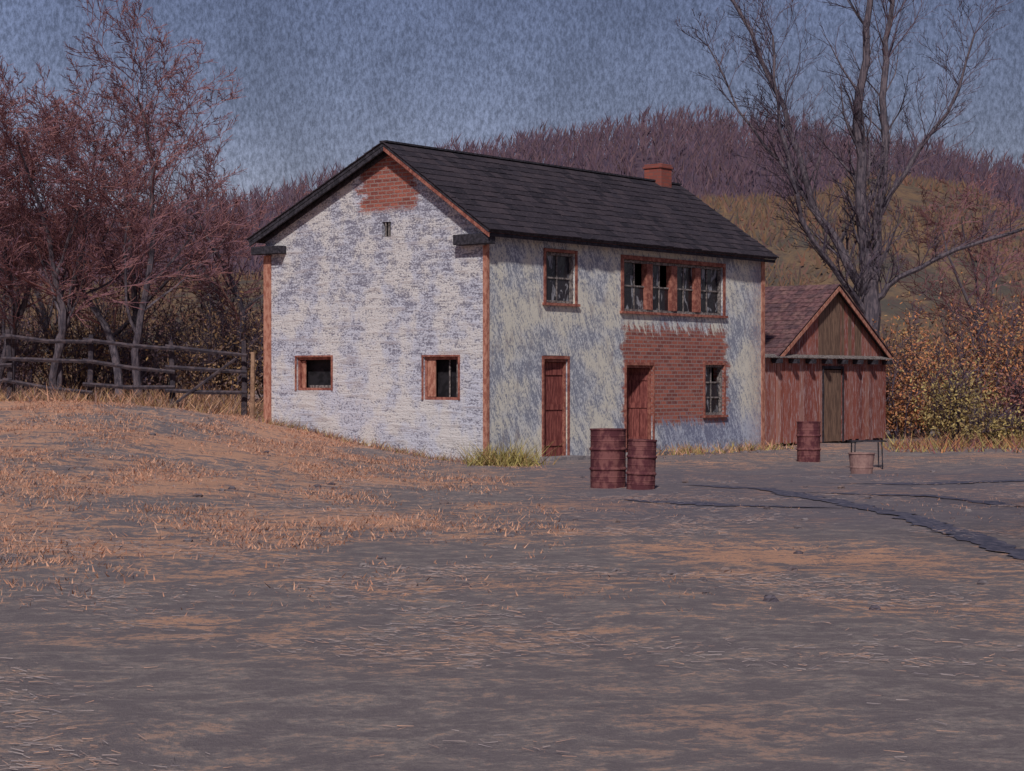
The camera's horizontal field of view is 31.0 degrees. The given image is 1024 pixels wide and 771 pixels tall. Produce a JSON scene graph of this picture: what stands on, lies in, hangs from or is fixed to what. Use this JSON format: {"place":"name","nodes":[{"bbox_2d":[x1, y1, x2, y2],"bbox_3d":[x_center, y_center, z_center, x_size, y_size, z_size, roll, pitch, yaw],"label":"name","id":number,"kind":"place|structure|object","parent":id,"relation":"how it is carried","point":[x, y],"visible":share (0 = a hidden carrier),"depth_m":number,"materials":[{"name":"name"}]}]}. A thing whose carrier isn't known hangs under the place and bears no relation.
{"place":"outdoors","nodes":[
{"label":"outdoors","id":0,"kind":"place"},
{"bbox_2d":[0,145,1021,284],"bbox_3d":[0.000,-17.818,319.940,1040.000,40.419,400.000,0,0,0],"label":"wooded ridge","id":1,"kind":"structure","parent":0,"point":[638,165],"depth_m":250.49,"materials":[{"name":"plant"}]},
{"bbox_2d":[0,102,1023,285],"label":"distant woods","id":2,"kind":"object","parent":1,"relation":"on","point":[711,140],"visible":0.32,"depth_m":251.82,"materials":[{"name":"brown plant"}]},
{"bbox_2d":[0,394,1023,770],"bbox_3d":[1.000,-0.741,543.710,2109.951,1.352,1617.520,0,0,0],"label":"ground","id":3,"kind":"structure","parent":0,"point":[224,698],"depth_m":13.75,"materials":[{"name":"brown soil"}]},
{"bbox_2d":[0,291,50,392],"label":"brush thicket","id":4,"kind":"object","parent":3,"relation":"on","point":[37,349],"visible":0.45,"depth_m":50.15,"materials":[{"name":"brown plant"}]},
{"bbox_2d":[0,260,90,395],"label":"brush thicket","id":5,"kind":"object","parent":3,"relation":"on","point":[27,335],"visible":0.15,"depth_m":55.81,"materials":[{"name":"brown plant"}]},
{"bbox_2d":[0,94,130,397],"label":"bare tree","id":6,"kind":"object","parent":3,"relation":"on","point":[14,320],"visible":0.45,"depth_m":47.85,"materials":[{"name":"brown plant"}]},
{"bbox_2d":[17,290,151,397],"bbox_3d":[-12.134,-1.147,51.194,4.636,3.314,4.072,0,0,0],"label":"brush thicket","id":7,"kind":"object","parent":3,"relation":"on","point":[80,377],"visible":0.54,"depth_m":50.63,"materials":[{"name":"brown plant"}]},
{"bbox_2d":[0,53,198,396],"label":"bare tree","id":8,"kind":"object","parent":3,"relation":"on","point":[66,315],"visible":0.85,"depth_m":46.45,"materials":[{"name":"brown plant"}]},
{"bbox_2d":[40,68,185,384],"bbox_3d":[-11.463,-4.167,52.138,4.449,9.843,6.555,0,0,0],"label":"bare tree","id":9,"kind":"object","parent":3,"relation":"on","point":[133,291],"visible":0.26,"depth_m":52.35,"materials":[{"name":"brown plant"}]},
{"bbox_2d":[43,268,199,397],"bbox_3d":[-11.745,-1.891,55.979,4.477,4.664,4.039,0,0,-26],"label":"brush thicket","id":10,"kind":"object","parent":3,"relation":"on","point":[111,310],"visible":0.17,"depth_m":55.93,"materials":[{"name":"brown plant"}]},
{"bbox_2d":[0,329,254,417],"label":"rail fence","id":11,"kind":"object","parent":3,"relation":"on","point":[170,368],"visible":0.94,"depth_m":44.86,"materials":[{"name":"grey wood"}]},
{"bbox_2d":[0,381,263,417],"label":"dry grass","id":12,"kind":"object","parent":3,"relation":"on","point":[208,401],"visible":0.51,"depth_m":45.14,"materials":[{"name":"beige plant"}]},
{"bbox_2d":[0,158,276,392],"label":"bare tree","id":13,"kind":"object","parent":3,"relation":"on","point":[150,296],"visible":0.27,"depth_m":52.55,"materials":[{"name":"brown plant"}]},
{"bbox_2d":[0,0,282,397],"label":"bare tree","id":14,"kind":"object","parent":3,"relation":"on","point":[137,329],"visible":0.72,"depth_m":46.54,"materials":[{"name":"brown plant"}]},
{"bbox_2d":[79,294,220,396],"bbox_3d":[-10.003,-0.886,51.054,4.541,3.204,4.053,0,0,0],"label":"brush thicket","id":15,"kind":"object","parent":3,"relation":"on","point":[146,377],"visible":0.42,"depth_m":50.62,"materials":[{"name":"brown plant"}]},
{"bbox_2d":[111,278,263,401],"bbox_3d":[-8.208,-1.114,50.190,4.945,3.607,3.568,0,0,0],"label":"brush thicket","id":16,"kind":"object","parent":3,"relation":"on","point":[212,362],"visible":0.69,"depth_m":49.84,"materials":[{"name":"brown plant"}]},
{"bbox_2d":[121,94,263,381],"bbox_3d":[-8.783,-3.923,54.198,5.319,9.175,3.988,0,0,-18],"label":"bare tree","id":17,"kind":"object","parent":3,"relation":"on","point":[204,268],"visible":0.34,"depth_m":53.91,"materials":[{"name":"brown plant"}]},
{"bbox_2d":[90,114,308,396],"bbox_3d":[-8.227,-3.399,52.224,7.047,8.336,4.958,0,0,0],"label":"bare tree","id":18,"kind":"object","parent":3,"relation":"on","point":[208,158],"visible":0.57,"depth_m":51.69,"materials":[{"name":"brown plant"}]},
{"bbox_2d":[142,253,263,398],"bbox_3d":[-8.888,-1.885,55.096,5.293,4.707,4.130,0,0,0],"label":"brush thicket","id":19,"kind":"object","parent":3,"relation":"on","point":[191,317],"visible":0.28,"depth_m":54.69,"materials":[{"name":"brown plant"}]},
{"bbox_2d":[223,290,263,402],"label":"brush thicket","id":20,"kind":"object","parent":3,"relation":"on","point":[261,377],"visible":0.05,"depth_m":51.73,"materials":[{"name":"brown plant"}]},
{"bbox_2d":[245,285,263,381],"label":"brush thicket","id":21,"kind":"object","parent":3,"relation":"on","point":[257,321],"visible":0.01,"depth_m":56.44,"materials":[{"name":"brown plant"}]},
{"bbox_2d":[0,398,587,596],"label":"dry grass","id":22,"kind":"structure","parent":3,"relation":"on","point":[44,404],"depth_m":26.87,"materials":[{"name":"brown plant"}]},
{"bbox_2d":[254,416,474,462],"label":"wall foot weeds","id":23,"kind":"object","parent":3,"relation":"on","point":[395,450],"depth_m":40.88,"materials":[{"name":"brown plant"}]},
{"bbox_2d":[454,435,566,466],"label":"yellow weeds","id":24,"kind":"object","parent":3,"relation":"on","point":[504,459],"visible":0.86,"depth_m":37.95,"materials":[{"name":"yellow plant"}]},
{"bbox_2d":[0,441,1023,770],"bbox_3d":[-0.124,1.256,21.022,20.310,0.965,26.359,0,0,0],"label":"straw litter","id":25,"kind":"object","parent":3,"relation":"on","point":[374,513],"visible":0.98,"depth_m":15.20,"materials":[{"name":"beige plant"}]},
{"bbox_2d":[246,140,778,462],"bbox_3d":[0.364,-1.898,45.326,7.564,7.840,11.640,0,0,39],"label":"stone farmhouse","id":26,"kind":"object","parent":3,"relation":"on","point":[438,301],"visible":0.98,"depth_m":41.66,"materials":[{"name":"paint"}]},
{"bbox_2d":[295,355,332,390],"bbox_3d":[-4.479,-0.288,42.270,1.200,0.800,0.194,0,0,39],"label":"gable window","id":27,"kind":"structure","parent":26,"relation":"in","point":[305,357],"depth_m":42.39,"materials":[{"name":"brown wood"}]},
{"bbox_2d":[421,355,459,399],"bbox_3d":[-1.487,-0.174,39.848,1.080,0.970,0.194,0,0,39],"label":"gable window open","id":28,"kind":"structure","parent":26,"relation":"in","point":[427,357],"depth_m":40.00,"materials":[{"name":"brown wood"}]},
{"bbox_2d":[544,362,561,456],"bbox_3d":[0.863,0.537,40.924,0.742,2.100,0.105,0,0,-44],"label":"front door","id":29,"kind":"structure","parent":26,"relation":"in","point":[552,370],"depth_m":40.98,"materials":[{"name":"red paint"}]},
{"bbox_2d":[542,248,580,306],"bbox_3d":[1.037,-2.388,41.003,0.240,1.250,1.290,0,0,39],"label":"upper window","id":30,"kind":"structure","parent":26,"relation":"in","point":[557,267],"depth_m":41.11,"materials":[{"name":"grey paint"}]},
{"bbox_2d":[627,368,647,451],"bbox_3d":[2.732,0.587,43.745,0.962,1.980,0.105,0,0,-3],"label":"side door","id":31,"kind":"structure","parent":26,"relation":"in","point":[633,377],"depth_m":43.77,"materials":[{"name":"red paint"}]},
{"bbox_2d":[702,362,727,417],"bbox_3d":[4.983,0.110,45.884,0.240,1.360,1.070,0,0,39],"label":"lower window","id":32,"kind":"structure","parent":26,"relation":"in","point":[712,391],"depth_m":45.97,"materials":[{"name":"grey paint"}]},
{"bbox_2d":[43,433,988,609],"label":"loose stones","id":33,"kind":"object","parent":3,"relation":"on","point":[770,598],"visible":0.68,"depth_m":20.00,"materials":[{"name":"grey stone"}]},
{"bbox_2d":[589,428,626,488],"bbox_3d":[1.580,1.200,30.404,0.616,0.980,0.616,0,0,33],"label":"steel barrel","id":34,"kind":"object","parent":3,"relation":"on","point":[608,449],"visible":0.99,"depth_m":30.15,"materials":[{"name":"red metal"}]},
{"bbox_2d":[626,439,656,489],"bbox_3d":[2.094,1.282,29.904,0.496,0.820,0.496,2,0,33],"label":"steel barrel","id":35,"kind":"object","parent":3,"relation":"on","point":[641,456],"visible":0.98,"depth_m":29.70,"materials":[{"name":"red metal"}]},
{"bbox_2d":[656,437,794,455],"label":"yellow weeds","id":36,"kind":"object","parent":3,"relation":"on","point":[697,450],"visible":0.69,"depth_m":44.81,"materials":[{"name":"yellow plant"}]},
{"bbox_2d":[626,499,846,507],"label":"muddy rut","id":37,"kind":"structure","parent":3,"relation":"on","point":[698,503],"depth_m":26.36,"materials":[{"name":"soil"}]},
{"bbox_2d":[796,421,820,461],"bbox_3d":[6.450,1.232,40.205,0.536,0.900,0.536,0,0,33],"label":"steel barrel","id":38,"kind":"object","parent":3,"relation":"on","point":[808,448],"visible":0.91,"depth_m":39.99,"materials":[{"name":"red metal"}]},
{"bbox_2d":[765,284,893,445],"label":"wooden shed","id":39,"kind":"structure","parent":3,"relation":"on","point":[829,356],"depth_m":51.17,"materials":[{"name":"red wood"}]},
{"bbox_2d":[822,366,843,442],"bbox_3d":[8.886,0.521,51.303,0.094,2.120,1.180,0,0,39],"label":"shed door","id":40,"kind":"structure","parent":39,"relation":"in","point":[831,379],"depth_m":51.35,"materials":[{"name":"brown wood"}]},
{"bbox_2d":[675,0,1023,335],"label":"bare tree","id":41,"kind":"object","parent":3,"relation":"on","point":[866,280],"visible":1,"depth_m":56.84,"materials":[{"name":"grey plant"}]},
{"bbox_2d":[685,484,1023,559],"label":"muddy rut","id":42,"kind":"structure","parent":3,"relation":"on","point":[987,542],"depth_m":22.67,"materials":[{"name":"soil"}]},
{"bbox_2d":[848,452,875,473],"bbox_3d":[6.600,1.472,34.905,0.520,0.400,0.520,0,0,-34],"label":"wash tub","id":43,"kind":"object","parent":3,"relation":"on","point":[861,462],"visible":0.98,"depth_m":34.72,"materials":[{"name":"pink metal"}]},
{"bbox_2d":[847,440,886,468],"bbox_3d":[7.100,1.394,37.005,0.700,0.595,0.500,0,0,0],"label":"iron grate stand","id":44,"kind":"object","parent":3,"relation":"on","point":[877,441],"visible":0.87,"depth_m":36.81,"materials":[{"name":"black metal"}]},
{"bbox_2d":[797,491,1020,505],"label":"muddy rut","id":45,"kind":"structure","parent":3,"relation":"on","point":[988,502],"depth_m":27.47,"materials":[{"name":"soil"}]},
{"bbox_2d":[885,334,943,438],"bbox_3d":[11.613,0.052,54.583,3.210,3.162,3.057,0,0,0],"label":"autumn bush","id":46,"kind":"object","parent":3,"relation":"on","point":[897,419],"visible":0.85,"depth_m":54.43,"materials":[{"name":"orange plant"}]},
{"bbox_2d":[872,284,968,436],"bbox_3d":[12.124,-0.724,56.482,4.652,4.752,4.054,0,0,0],"label":"autumn bush","id":47,"kind":"object","parent":3,"relation":"on","point":[911,344],"visible":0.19,"depth_m":56.27,"materials":[{"name":"brown plant"}]},
{"bbox_2d":[824,479,1023,484],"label":"muddy rut","id":48,"kind":"structure","parent":3,"relation":"on","point":[936,483],"depth_m":31.70,"materials":[{"name":"soil"}]},
{"bbox_2d":[873,428,1023,452],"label":"yellow weeds","id":49,"kind":"object","parent":3,"relation":"on","point":[1015,444],"visible":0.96,"depth_m":46.73,"materials":[{"name":"plant"}]},
{"bbox_2d":[887,160,1023,401],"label":"bare tree","id":50,"kind":"object","parent":3,"relation":"on","point":[976,270],"visible":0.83,"depth_m":60.55,"materials":[{"name":"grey plant"}]},
{"bbox_2d":[899,337,1013,441],"bbox_3d":[12.306,0.160,51.510,3.425,3.007,3.217,0,0,0],"label":"olive bush","id":51,"kind":"object","parent":3,"relation":"on","point":[954,389],"visible":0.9,"depth_m":51.24,"materials":[{"name":"green plant"}]},
{"bbox_2d":[897,272,1023,440],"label":"autumn bush","id":52,"kind":"object","parent":3,"relation":"on","point":[987,350],"visible":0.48,"depth_m":53.77,"materials":[{"name":"brown plant"}]},
{"bbox_2d":[942,392,1023,445],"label":"olive bush","id":53,"kind":"object","parent":3,"relation":"on","point":[997,426],"visible":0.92,"depth_m":48.81,"materials":[{"name":"green plant"}]},
{"bbox_2d":[976,344,1023,437],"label":"maroon bush","id":54,"kind":"object","parent":3,"relation":"on","point":[1018,393],"visible":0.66,"depth_m":51.22,"materials":[{"name":"red plant"}]},
{"bbox_2d":[976,294,1023,383],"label":"autumn bush","id":55,"kind":"object","parent":3,"relation":"on","point":[1017,320],"visible":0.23,"depth_m":55.22,"materials":[{"name":"orange plant"}]},
{"bbox_2d":[0,0,1023,217],"label":"sky","id":56,"kind":"structure","parent":0,"point":[322,81],"materials":[{"name":"blue"}]},
{"bbox_2d":[4,179,1023,428],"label":"hillside","id":57,"kind":"structure","parent":0,"point":[892,299],"depth_m":98.11,"materials":[{"name":"brown plant"}]},
{"bbox_2d":[0,170,1023,393],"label":"hillside brush","id":58,"kind":"object","parent":57,"relation":"on","point":[726,204],"visible":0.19,"depth_m":106.33,"materials":[{"name":"brown plant"}]}
]}

